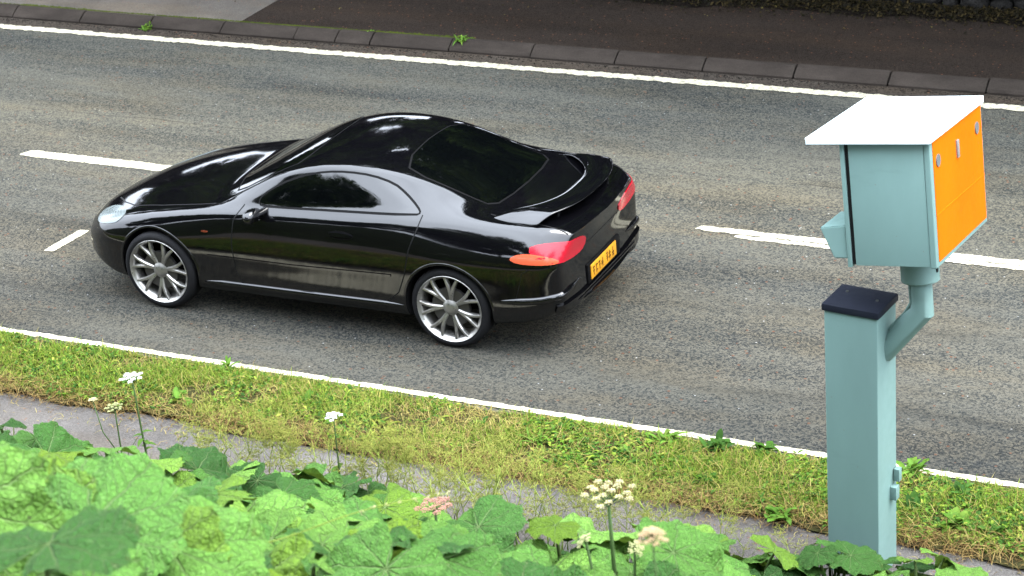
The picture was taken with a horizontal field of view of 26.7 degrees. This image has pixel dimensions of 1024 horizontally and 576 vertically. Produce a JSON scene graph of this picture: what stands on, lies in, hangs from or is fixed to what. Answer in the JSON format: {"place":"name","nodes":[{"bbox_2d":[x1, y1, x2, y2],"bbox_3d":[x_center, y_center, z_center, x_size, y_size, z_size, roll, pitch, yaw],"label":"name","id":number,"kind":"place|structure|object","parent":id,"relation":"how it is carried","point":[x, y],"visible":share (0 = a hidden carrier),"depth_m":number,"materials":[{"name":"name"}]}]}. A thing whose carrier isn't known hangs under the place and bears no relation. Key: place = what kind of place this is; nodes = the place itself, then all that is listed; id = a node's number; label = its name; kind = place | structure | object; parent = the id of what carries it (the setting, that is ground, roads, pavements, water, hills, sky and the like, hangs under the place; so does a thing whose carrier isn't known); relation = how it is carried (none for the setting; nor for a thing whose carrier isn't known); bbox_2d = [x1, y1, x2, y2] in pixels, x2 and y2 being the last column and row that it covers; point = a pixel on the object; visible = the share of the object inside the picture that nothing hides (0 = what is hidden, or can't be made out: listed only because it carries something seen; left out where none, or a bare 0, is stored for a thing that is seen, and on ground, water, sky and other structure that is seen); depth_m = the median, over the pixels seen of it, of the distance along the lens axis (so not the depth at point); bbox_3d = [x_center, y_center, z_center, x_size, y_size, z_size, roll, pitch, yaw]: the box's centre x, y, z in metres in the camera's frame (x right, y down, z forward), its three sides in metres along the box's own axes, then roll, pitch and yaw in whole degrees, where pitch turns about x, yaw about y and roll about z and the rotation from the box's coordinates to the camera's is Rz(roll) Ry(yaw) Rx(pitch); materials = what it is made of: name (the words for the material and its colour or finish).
{"place":"outdoors","nodes":[
{"label":"outdoors","id":0,"kind":"place"},
{"bbox_2d":[4,428,851,575],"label":"bank grass","id":1,"kind":"structure","parent":0,"point":[554,545],"depth_m":12.92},
{"bbox_2d":[0,23,1023,489],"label":"road","id":2,"kind":"structure","parent":0,"point":[678,319],"depth_m":16.98,"materials":[{"name":"asphalt"}]},
{"bbox_2d":[44,230,88,250],"bbox_3d":[-3.737,-0.400,18.122,0.108,0.001,0.483,10,28,29],"label":"lane tick","id":3,"kind":"object","parent":2,"relation":"on","point":[66,240],"visible":1,"depth_m":18.12,"materials":[{"name":"paint"}]},
{"bbox_2d":[20,150,172,170],"bbox_3d":[-3.451,-1.124,19.652,2.490,0.001,0.173,7,27,25],"label":"line","id":4,"kind":"object","parent":2,"relation":"on","point":[99,160],"visible":0.69,"depth_m":19.82,"materials":[{"name":"paint"}]},
{"bbox_2d":[91,112,639,346],"bbox_3d":[-1.243,-0.632,16.622,4.355,1.299,2.000,7,27,24],"label":"car","id":5,"kind":"object","parent":2,"relation":"on","point":[440,228],"visible":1,"depth_m":15.84,"materials":[{"name":"black paint"}]},
{"bbox_2d":[0,17,1023,104],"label":"gutter","id":6,"kind":"object","parent":2,"relation":"on","point":[676,74],"visible":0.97,"depth_m":21.43,"materials":[{"name":"concrete"}]},
{"bbox_2d":[0,18,1023,100],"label":"road grit","id":7,"kind":"object","parent":6,"relation":"on","point":[407,50],"visible":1,"depth_m":21.71,"materials":[{"name":"gravel"}]},
{"bbox_2d":[0,24,1023,110],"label":"edge line","id":8,"kind":"object","parent":2,"relation":"on","point":[606,74],"visible":0.93,"depth_m":21.44,"materials":[{"name":"paint"}]},
{"bbox_2d":[0,326,1023,487],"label":"edge line","id":9,"kind":"object","parent":2,"relation":"on","point":[558,414],"visible":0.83,"depth_m":14.89,"materials":[{"name":"paint"}]},
{"bbox_2d":[695,226,1023,265],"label":"line","id":10,"kind":"object","parent":2,"relation":"on","point":[1017,262],"visible":0.61,"depth_m":16.98,"materials":[{"name":"paint"}]},
{"bbox_2d":[0,390,1023,575],"bbox_3d":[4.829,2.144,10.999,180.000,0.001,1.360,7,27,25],"label":"footpath","id":11,"kind":"structure","parent":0,"point":[80,428],"depth_m":14.06,"materials":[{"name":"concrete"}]},
{"bbox_2d":[88,397,122,452],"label":"umbel flower","id":12,"kind":"object","parent":11,"relation":"on","point":[113,404],"visible":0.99,"depth_m":14.11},
{"bbox_2d":[193,393,235,451],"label":"cow parsley","id":13,"kind":"object","parent":11,"relation":"on","point":[220,429],"visible":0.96,"depth_m":13.84,"materials":[{"name":"plant"}]},
{"bbox_2d":[195,400,241,466],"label":"cow parsley","id":14,"kind":"object","parent":11,"relation":"on","point":[219,427],"visible":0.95,"depth_m":13.92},
{"bbox_2d":[215,398,263,459],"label":"cow parsley","id":15,"kind":"object","parent":11,"relation":"on","point":[247,430],"visible":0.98,"depth_m":13.74,"materials":[{"name":"plant"}]},
{"bbox_2d":[242,414,293,471],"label":"cow parsley","id":16,"kind":"object","parent":11,"relation":"on","point":[269,437],"visible":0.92,"depth_m":13.67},
{"bbox_2d":[246,397,300,473],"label":"cow parsley","id":17,"kind":"object","parent":11,"relation":"on","point":[291,408],"visible":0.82,"depth_m":13.73,"materials":[{"name":"plant"}]},
{"bbox_2d":[263,397,297,471],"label":"cow parsley","id":18,"kind":"object","parent":11,"relation":"on","point":[271,402],"visible":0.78,"depth_m":13.74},
{"bbox_2d":[260,411,301,471],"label":"cow parsley","id":19,"kind":"object","parent":11,"relation":"on","point":[269,442],"visible":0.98,"depth_m":13.66,"materials":[{"name":"plant"}]},
{"bbox_2d":[263,426,298,473],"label":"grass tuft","id":20,"kind":"object","parent":11,"relation":"on","point":[287,451],"visible":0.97,"depth_m":13.62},
{"bbox_2d":[269,417,304,470],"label":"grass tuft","id":21,"kind":"object","parent":11,"relation":"on","point":[277,433],"visible":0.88,"depth_m":13.66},
{"bbox_2d":[291,418,337,467],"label":"cow parsley","id":22,"kind":"object","parent":11,"relation":"on","point":[311,440],"visible":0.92,"depth_m":13.60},
{"bbox_2d":[304,432,351,474],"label":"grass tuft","id":23,"kind":"object","parent":11,"relation":"on","point":[312,448],"visible":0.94,"depth_m":13.55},
{"bbox_2d":[304,400,356,470],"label":"cow parsley","id":24,"kind":"object","parent":11,"relation":"on","point":[330,431],"visible":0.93,"depth_m":13.56,"materials":[{"name":"plant"}]},
{"bbox_2d":[325,411,345,475],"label":"umbel flower","id":25,"kind":"object","parent":11,"relation":"on","point":[332,418],"visible":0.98,"depth_m":13.46,"materials":[{"name":"white plant"}]},
{"bbox_2d":[319,413,363,472],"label":"cow parsley","id":26,"kind":"object","parent":11,"relation":"on","point":[345,446],"visible":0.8,"depth_m":13.56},
{"bbox_2d":[333,432,372,486],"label":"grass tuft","id":27,"kind":"object","parent":11,"relation":"on","point":[353,456],"visible":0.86,"depth_m":13.42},
{"bbox_2d":[331,389,391,487],"bbox_3d":[-0.898,1.024,13.510,0.335,0.870,0.437,-21,29,-31],"label":"cow parsley","id":28,"kind":"object","parent":11,"relation":"on","point":[370,419],"visible":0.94,"depth_m":13.44,"materials":[{"name":"plant"}]},
{"bbox_2d":[347,414,415,485],"bbox_3d":[-0.759,1.093,13.419,0.414,0.790,0.322,2,25,14],"label":"cow parsley","id":29,"kind":"object","parent":11,"relation":"on","point":[397,441],"visible":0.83,"depth_m":13.25,"materials":[{"name":"plant"}]},
{"bbox_2d":[358,430,412,487],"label":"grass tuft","id":30,"kind":"object","parent":11,"relation":"on","point":[390,481],"visible":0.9,"depth_m":13.28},
{"bbox_2d":[378,424,421,492],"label":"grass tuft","id":31,"kind":"object","parent":11,"relation":"on","point":[397,462],"visible":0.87,"depth_m":13.31,"materials":[{"name":"plant"}]},
{"bbox_2d":[381,425,427,489],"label":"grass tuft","id":32,"kind":"object","parent":11,"relation":"on","point":[409,463],"visible":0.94,"depth_m":13.29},
{"bbox_2d":[380,426,432,493],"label":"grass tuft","id":33,"kind":"object","parent":11,"relation":"on","point":[399,456],"visible":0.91,"depth_m":13.27,"materials":[{"name":"plant"}]},
{"bbox_2d":[401,440,446,495],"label":"cow parsley","id":34,"kind":"object","parent":11,"relation":"on","point":[428,487],"visible":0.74,"depth_m":13.24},
{"bbox_2d":[402,417,465,498],"bbox_3d":[-0.477,1.187,13.208,0.297,0.755,0.384,-24,31,-36],"label":"cow parsley","id":35,"kind":"object","parent":11,"relation":"on","point":[426,453],"visible":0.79,"depth_m":13.14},
{"bbox_2d":[0,3,1023,96],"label":"kerb","id":36,"kind":"structure","parent":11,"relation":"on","point":[909,80],"depth_m":21.50,"materials":[{"name":"concrete"}]},
{"bbox_2d":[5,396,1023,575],"bbox_3d":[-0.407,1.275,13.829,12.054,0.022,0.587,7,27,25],"label":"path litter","id":37,"kind":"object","parent":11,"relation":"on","point":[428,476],"visible":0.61,"depth_m":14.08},
{"bbox_2d":[511,445,556,542],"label":"cow parsley","id":38,"kind":"object","parent":11,"relation":"on","point":[545,502],"visible":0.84,"depth_m":12.92,"materials":[{"name":"plant"}]},
{"bbox_2d":[514,466,559,543],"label":"cow parsley","id":39,"kind":"object","parent":11,"relation":"on","point":[527,507],"visible":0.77,"depth_m":12.96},
{"bbox_2d":[517,445,561,518],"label":"cow parsley","id":40,"kind":"object","parent":11,"relation":"on","point":[547,452],"visible":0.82,"depth_m":12.99,"materials":[{"name":"plant"}]},
{"bbox_2d":[550,464,612,528],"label":"cow parsley","id":41,"kind":"object","parent":11,"relation":"on","point":[569,500],"visible":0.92,"depth_m":12.72,"materials":[{"name":"plant"}]},
{"bbox_2d":[600,463,652,532],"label":"cow parsley","id":42,"kind":"object","parent":11,"relation":"on","point":[624,474],"visible":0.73,"depth_m":12.73,"materials":[{"name":"plant"}]},
{"bbox_2d":[619,491,658,539],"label":"cow parsley","id":43,"kind":"object","parent":11,"relation":"on","point":[634,515],"visible":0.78,"depth_m":12.62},
{"bbox_2d":[640,482,683,521],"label":"cow parsley","id":44,"kind":"object","parent":11,"relation":"on","point":[670,486],"visible":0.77,"depth_m":12.62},
{"bbox_2d":[646,473,692,521],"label":"cow parsley","id":45,"kind":"object","parent":11,"relation":"on","point":[661,496],"visible":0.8,"depth_m":12.62,"materials":[{"name":"plant"}]},
{"bbox_2d":[710,476,752,535],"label":"cow parsley","id":46,"kind":"object","parent":11,"relation":"on","point":[734,506],"visible":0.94,"depth_m":12.43,"materials":[{"name":"plant"}]},
{"bbox_2d":[725,514,764,557],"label":"cow parsley","id":47,"kind":"object","parent":11,"relation":"on","point":[732,528],"visible":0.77,"depth_m":12.42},
{"bbox_2d":[805,96,986,569],"bbox_3d":[2.201,0.363,12.236,0.768,3.005,1.048,7,27,25],"label":"speed camera","id":48,"kind":"object","parent":11,"relation":"on","point":[913,185],"visible":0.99,"depth_m":11.78,"materials":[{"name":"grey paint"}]},
{"bbox_2d":[932,105,986,261],"bbox_3d":[2.416,-0.576,11.641,0.073,0.743,0.947,8,28,26],"label":"orange door","id":49,"kind":"structure","parent":48,"relation":"in","point":[958,163],"depth_m":11.62,"materials":[{"name":"paint"}]},
{"bbox_2d":[860,0,1023,9],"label":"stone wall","id":50,"kind":"structure","parent":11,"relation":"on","point":[1000,4],"depth_m":21.56,"materials":[{"name":"stone"}]},
{"bbox_2d":[0,322,1023,568],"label":"verge","id":51,"kind":"structure","parent":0,"point":[817,527],"depth_m":14.47,"materials":[{"name":"plant"}]},
{"bbox_2d":[161,386,192,405],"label":"weed","id":52,"kind":"object","parent":51,"relation":"on","point":[175,392],"visible":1,"depth_m":15.15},
{"bbox_2d":[0,371,1023,566],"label":"dead thatch","id":53,"kind":"object","parent":51,"relation":"on","point":[924,544],"visible":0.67,"depth_m":13.72,"materials":[{"name":"plant"}]},
{"bbox_2d":[648,429,689,446],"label":"weed","id":54,"kind":"object","parent":51,"relation":"on","point":[674,434],"visible":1,"depth_m":14.09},
{"bbox_2d":[693,428,735,452],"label":"weed","id":55,"kind":"object","parent":51,"relation":"on","point":[719,441],"visible":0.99,"depth_m":13.94,"materials":[{"name":"plant"}]},
{"bbox_2d":[749,441,778,457],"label":"weed","id":56,"kind":"object","parent":51,"relation":"on","point":[768,446],"visible":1,"depth_m":13.86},
{"bbox_2d":[764,504,796,525],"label":"weed","id":57,"kind":"object","parent":51,"relation":"on","point":[780,514],"visible":1,"depth_m":13.10,"materials":[{"name":"plant"}]},
{"bbox_2d":[896,456,930,476],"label":"weed","id":58,"kind":"object","parent":51,"relation":"on","point":[912,466],"visible":0.92,"depth_m":13.47,"materials":[{"name":"plant"}]},
{"bbox_2d":[897,490,932,511],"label":"weed","id":59,"kind":"object","parent":51,"relation":"on","point":[913,495],"visible":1,"depth_m":13.08,"materials":[{"name":"plant"}]},
{"bbox_2d":[933,506,972,533],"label":"weed","id":60,"kind":"object","parent":51,"relation":"on","point":[958,517],"visible":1,"depth_m":12.87,"materials":[{"name":"plant"}]},
{"bbox_2d":[945,480,983,501],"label":"weed","id":61,"kind":"object","parent":51,"relation":"on","point":[957,484],"visible":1,"depth_m":13.18,"materials":[{"name":"plant"}]},
{"bbox_2d":[976,515,1016,536],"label":"weed","id":62,"kind":"object","parent":51,"relation":"on","point":[998,527],"visible":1,"depth_m":12.75,"materials":[{"name":"plant"}]},
{"bbox_2d":[226,0,1023,79],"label":"pavement","id":63,"kind":"structure","parent":0,"point":[922,45],"depth_m":21.63,"materials":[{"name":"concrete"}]},
{"bbox_2d":[0,0,276,21],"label":"pavement patch","id":64,"kind":"object","parent":63,"relation":"on","point":[239,10],"visible":1,"depth_m":23.79,"materials":[{"name":"concrete"}]},
{"bbox_2d":[0,2,475,38],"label":"moss","id":65,"kind":"object","parent":64,"relation":"on","point":[239,21],"visible":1,"depth_m":23.10,"materials":[{"name":"plant"}]},
{"bbox_2d":[629,0,1023,26],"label":"soil strip","id":66,"kind":"object","parent":63,"relation":"on","point":[703,4],"visible":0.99,"depth_m":21.86,"materials":[{"name":"soil"}]},
{"bbox_2d":[502,0,1023,33],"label":"leaf litter","id":67,"kind":"object","parent":66,"relation":"on","point":[881,4],"visible":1,"depth_m":21.73,"materials":[{"name":"plant"}]},
{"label":"bank","id":68,"kind":"structure","parent":0,"visible":0},
{"bbox_2d":[0,418,102,460],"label":"butterbur plant","id":69,"kind":"object","parent":68,"relation":"on","point":[52,436],"visible":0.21,"depth_m":10.55,"materials":[{"name":"green plant"}]},
{"bbox_2d":[0,504,140,575],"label":"butterbur plant","id":70,"kind":"object","parent":68,"relation":"on","point":[92,538],"visible":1,"depth_m":4.87,"materials":[{"name":"green plant"}]},
{"bbox_2d":[17,445,185,475],"bbox_3d":[-1.831,0.948,9.342,1.127,0.787,1.202,0,25,11],"label":"butterbur plant","id":71,"kind":"object","parent":68,"relation":"on","point":[172,465],"visible":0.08,"depth_m":9.22,"materials":[{"name":"green plant"}]},
{"bbox_2d":[0,440,269,575],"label":"butterbur plant","id":72,"kind":"object","parent":68,"relation":"on","point":[182,533],"visible":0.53,"depth_m":5.78,"materials":[{"name":"green plant"}]},
{"bbox_2d":[119,372,155,454],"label":"umbel flower","id":73,"kind":"object","parent":68,"relation":"on","point":[131,380],"visible":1,"depth_m":14.06,"materials":[{"name":"white plant"}]},
{"bbox_2d":[183,476,237,504],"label":"butterbur plant","id":74,"kind":"object","parent":68,"relation":"on","point":[205,488],"visible":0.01,"depth_m":7.72,"materials":[{"name":"green plant"}]},
{"bbox_2d":[157,443,302,515],"bbox_3d":[-1.529,1.036,9.703,1.170,0.692,1.090,7,27,25],"label":"butterbur plant","id":75,"kind":"object","parent":68,"relation":"on","point":[202,463],"visible":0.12,"depth_m":9.77,"materials":[{"name":"green plant"}]},
{"bbox_2d":[215,473,310,535],"bbox_3d":[-0.918,1.050,7.859,1.187,0.866,1.209,-18,28,-27],"label":"butterbur plant","id":76,"kind":"object","parent":68,"relation":"on","point":[277,499],"visible":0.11,"depth_m":7.65,"materials":[{"name":"green plant"}]},
{"bbox_2d":[263,553,296,575],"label":"butterbur plant","id":77,"kind":"object","parent":68,"relation":"on","point":[269,566],"depth_m":6.18,"materials":[{"name":"green plant"}]},
{"bbox_2d":[260,523,334,575],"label":"butterbur plant","id":78,"kind":"object","parent":68,"relation":"on","point":[288,555],"visible":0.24,"depth_m":6.33,"materials":[{"name":"green plant"}]},
{"bbox_2d":[229,460,385,521],"bbox_3d":[-1.212,1.154,11.407,1.110,0.689,0.996,-14,26,-19],"label":"butterbur plant","id":79,"kind":"object","parent":68,"relation":"on","point":[304,484],"visible":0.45,"depth_m":11.18,"materials":[{"name":"green plant"}]},
{"bbox_2d":[269,491,449,542],"bbox_3d":[-0.605,0.926,6.396,0.970,0.842,0.041,4,26,19],"label":"grass stalk","id":80,"kind":"object","parent":68,"relation":"on","point":[400,501],"depth_m":6.17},
{"bbox_2d":[256,495,469,575],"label":"butterbur plant","id":81,"kind":"object","parent":68,"relation":"on","point":[326,536],"visible":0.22,"depth_m":7.52,"materials":[{"name":"green plant"}]},
{"bbox_2d":[355,403,396,483],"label":"cow parsley","id":82,"kind":"object","parent":68,"relation":"on","point":[372,441],"visible":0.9,"depth_m":13.25,"materials":[{"name":"plant"}]},
{"bbox_2d":[305,462,451,522],"bbox_3d":[-0.777,1.304,11.918,0.881,0.654,0.901,-13,26,-17],"label":"butterbur plant","id":83,"kind":"object","parent":68,"relation":"on","point":[378,494],"visible":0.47,"depth_m":11.80,"materials":[{"name":"green plant"}]},
{"bbox_2d":[403,428,461,497],"bbox_3d":[-0.480,1.175,13.002,0.324,0.795,0.416,6,27,23],"label":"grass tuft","id":84,"kind":"object","parent":68,"relation":"on","point":[426,463],"visible":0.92,"depth_m":12.98,"materials":[{"name":"plant"}]},
{"bbox_2d":[413,497,452,520],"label":"umbel flower","id":85,"kind":"object","parent":68,"relation":"on","point":[435,510],"visible":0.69,"depth_m":8.64,"materials":[{"name":"plant"}]},
{"bbox_2d":[318,520,562,575],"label":"butterbur plant","id":86,"kind":"object","parent":68,"relation":"on","point":[446,550],"visible":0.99,"depth_m":6.79,"materials":[{"name":"green plant"}]},
{"bbox_2d":[428,447,465,517],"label":"cow parsley","id":87,"kind":"object","parent":68,"relation":"on","point":[445,470],"visible":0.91,"depth_m":12.80,"materials":[{"name":"plant"}]},
{"bbox_2d":[434,448,480,519],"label":"cow parsley","id":88,"kind":"object","parent":68,"relation":"on","point":[472,457],"visible":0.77,"depth_m":13.03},
{"bbox_2d":[437,425,484,512],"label":"cow parsley","id":89,"kind":"object","parent":68,"relation":"on","point":[446,449],"visible":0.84,"depth_m":12.82,"materials":[{"name":"plant"}]},
{"bbox_2d":[434,431,501,508],"bbox_3d":[-0.248,1.261,12.567,0.315,0.808,0.408,-15,26,-21],"label":"cow parsley","id":90,"kind":"object","parent":68,"relation":"on","point":[472,499],"visible":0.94,"depth_m":12.52,"materials":[{"name":"plant"}]},
{"bbox_2d":[404,495,557,564],"bbox_3d":[-0.171,1.180,8.791,0.782,0.688,0.903,-14,26,-19],"label":"butterbur plant","id":91,"kind":"object","parent":68,"relation":"on","point":[501,519],"visible":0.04,"depth_m":8.63,"materials":[{"name":"green plant"}]},
{"bbox_2d":[460,433,516,500],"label":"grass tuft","id":92,"kind":"object","parent":68,"relation":"on","point":[481,466],"visible":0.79,"depth_m":12.83,"materials":[{"name":"plant"}]},
{"bbox_2d":[464,417,520,494],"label":"cow parsley","id":93,"kind":"object","parent":68,"relation":"on","point":[497,474],"visible":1,"depth_m":12.61,"materials":[{"name":"plant"}]},
{"bbox_2d":[480,430,522,544],"bbox_3d":[-0.051,1.219,12.892,0.277,0.693,0.320,8,28,26],"label":"cow parsley","id":94,"kind":"object","parent":68,"relation":"on","point":[516,470],"visible":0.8,"depth_m":12.85,"materials":[{"name":"plant"}]},
{"bbox_2d":[495,448,543,543],"bbox_3d":[0.032,1.272,12.573,0.293,0.795,0.324,5,26,21],"label":"cow parsley","id":95,"kind":"object","parent":68,"relation":"on","point":[527,468],"visible":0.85,"depth_m":12.55,"materials":[{"name":"plant"}]},
{"bbox_2d":[497,544,587,574],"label":"butterbur plant","id":96,"kind":"object","parent":68,"relation":"on","point":[531,552],"visible":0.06,"depth_m":7.84,"materials":[{"name":"green plant"}]},
{"bbox_2d":[519,453,569,549],"bbox_3d":[0.243,1.303,12.829,0.263,0.631,0.325,-26,32,-38],"label":"cow parsley","id":97,"kind":"object","parent":68,"relation":"on","point":[549,486],"visible":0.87,"depth_m":12.79,"materials":[{"name":"plant"}]},
{"bbox_2d":[524,512,638,575],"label":"butterbur plant","id":98,"kind":"object","parent":68,"relation":"on","point":[556,529],"visible":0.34,"depth_m":8.50,"materials":[{"name":"green plant"}]},
{"bbox_2d":[571,472,630,532],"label":"cow parsley","id":99,"kind":"object","parent":68,"relation":"on","point":[594,496],"visible":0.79,"depth_m":12.64,"materials":[{"name":"plant"}]},
{"bbox_2d":[576,479,644,575],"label":"umbel flower","id":100,"kind":"object","parent":68,"relation":"on","point":[608,503],"visible":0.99,"depth_m":7.64,"materials":[{"name":"plant"}]},
{"bbox_2d":[539,517,724,575],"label":"butterbur plant","id":101,"kind":"object","parent":68,"relation":"on","point":[692,551],"visible":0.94,"depth_m":7.74,"materials":[{"name":"green plant"}]},
{"bbox_2d":[608,446,674,521],"bbox_3d":[0.753,1.348,12.566,0.315,0.810,0.409,-13,26,-17],"label":"cow parsley","id":102,"kind":"object","parent":68,"relation":"on","point":[635,490],"visible":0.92,"depth_m":12.51,"materials":[{"name":"plant"}]},
{"bbox_2d":[636,526,668,575],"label":"umbel flower","id":103,"kind":"object","parent":68,"relation":"on","point":[651,531],"visible":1,"depth_m":5.06,"materials":[{"name":"plant"}]},
{"bbox_2d":[561,523,750,575],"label":"butterbur plant","id":104,"kind":"object","parent":68,"relation":"on","point":[733,566],"visible":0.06,"depth_m":8.80,"materials":[{"name":"green plant"}]},
{"bbox_2d":[719,533,827,575],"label":"butterbur plant","id":105,"kind":"object","parent":68,"relation":"on","point":[767,562],"visible":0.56,"depth_m":11.97,"materials":[{"name":"green plant"}]},
{"bbox_2d":[761,537,891,575],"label":"butterbur plant","id":106,"kind":"object","parent":68,"relation":"on","point":[852,559],"visible":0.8,"depth_m":11.86,"materials":[{"name":"green plant"}]},
{"bbox_2d":[857,548,988,575],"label":"butterbur plant","id":107,"kind":"object","parent":68,"relation":"on","point":[944,566],"visible":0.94,"depth_m":11.88,"materials":[{"name":"green plant"}]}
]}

